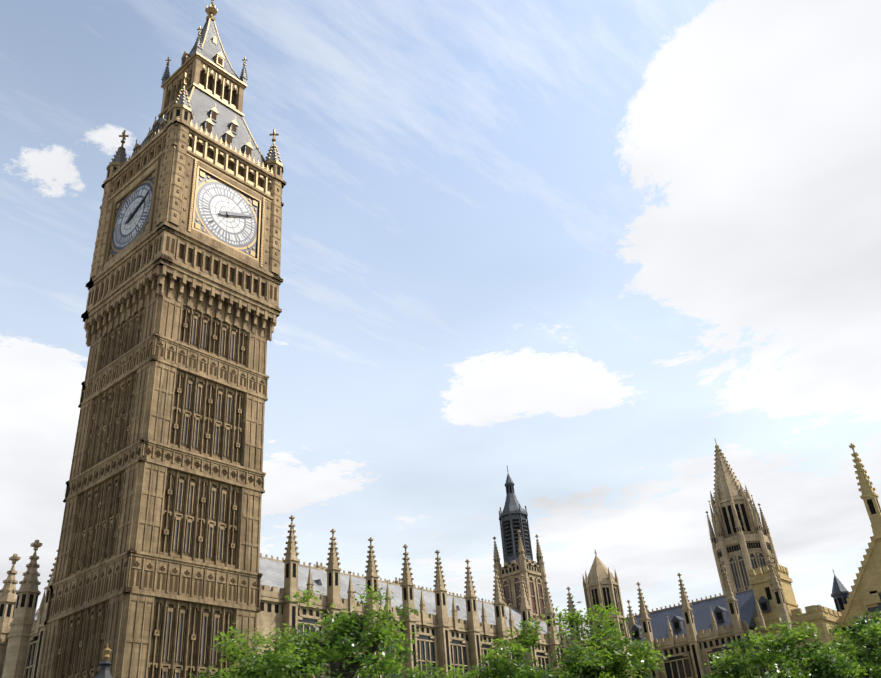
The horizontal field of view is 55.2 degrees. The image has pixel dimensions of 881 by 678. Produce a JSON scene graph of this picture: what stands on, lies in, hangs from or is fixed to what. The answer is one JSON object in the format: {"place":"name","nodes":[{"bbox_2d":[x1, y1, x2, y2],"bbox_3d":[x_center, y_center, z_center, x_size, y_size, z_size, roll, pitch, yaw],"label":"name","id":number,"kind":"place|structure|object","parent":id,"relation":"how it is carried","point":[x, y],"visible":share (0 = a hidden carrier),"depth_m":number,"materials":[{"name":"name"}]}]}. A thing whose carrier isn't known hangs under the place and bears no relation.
{"place":"outdoors","nodes":[
{"label":"outdoors","id":0,"kind":"place"},
{"bbox_2d":[0,540,57,677],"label":"building","id":1,"kind":"structure","parent":0,"point":[22,628],"depth_m":76.68,"materials":[{"name":"stone"}]},
{"bbox_2d":[38,0,285,677],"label":"clock tower","id":2,"kind":"structure","parent":0,"point":[157,574],"depth_m":75.59,"materials":[{"name":"stone"}]},
{"bbox_2d":[0,0,880,621],"label":"sky","id":3,"kind":"structure","parent":0,"point":[578,248],"materials":[{"name":"blue"}]},
{"bbox_2d":[705,438,778,594],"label":"central tower","id":4,"kind":"structure","parent":0,"point":[742,545],"depth_m":194.32,"materials":[{"name":"stone"}]},
{"bbox_2d":[747,443,880,677],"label":"building","id":5,"kind":"structure","parent":0,"point":[863,596],"depth_m":108.25,"materials":[{"name":"stone"}]},
{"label":"yard lawn","id":6,"kind":"structure","parent":0,"visible":0},
{"bbox_2d":[189,582,474,677],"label":"tree","id":7,"kind":"object","parent":6,"relation":"on","point":[290,657],"visible":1,"depth_m":48.99,"materials":[{"name":"green plant"}]},
{"bbox_2d":[455,595,670,677],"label":"tree","id":8,"kind":"object","parent":6,"relation":"on","point":[602,662],"visible":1,"depth_m":55.85,"materials":[{"name":"green plant"}]},
{"bbox_2d":[701,614,866,677],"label":"tree","id":9,"kind":"object","parent":6,"relation":"on","point":[818,662],"visible":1,"depth_m":61.42,"materials":[{"name":"green plant"}]},
{"bbox_2d":[820,609,880,677],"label":"tree","id":10,"kind":"object","parent":6,"relation":"on","point":[869,630],"visible":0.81,"depth_m":67.65,"materials":[{"name":"green plant"}]},
{"bbox_3d":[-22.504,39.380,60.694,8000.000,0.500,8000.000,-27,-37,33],"label":"ground","id":11,"kind":"structure","parent":0,"visible":0},
{"bbox_2d":[95,644,112,677],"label":"street lamp","id":12,"kind":"object","parent":11,"relation":"on","point":[104,669],"visible":1,"depth_m":21.85,"materials":[{"name":"grey metal"}]},
{"bbox_2d":[256,515,649,677],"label":"building","id":13,"kind":"structure","parent":11,"relation":"on","point":[457,630],"depth_m":88.47,"materials":[{"name":"stone"}]},
{"bbox_2d":[493,466,545,621],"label":"ventilation tower","id":14,"kind":"structure","parent":11,"relation":"on","point":[516,542],"depth_m":116.56,"materials":[{"name":"stone"}]},
{"bbox_2d":[583,550,632,676],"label":"stair turret","id":15,"kind":"object","parent":11,"relation":"on","point":[601,582],"visible":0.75,"depth_m":108.83,"materials":[{"name":"stone"}]},
{"bbox_2d":[625,553,799,677],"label":"building","id":16,"kind":"structure","parent":11,"relation":"on","point":[686,635],"depth_m":110.99,"materials":[{"name":"stone"}]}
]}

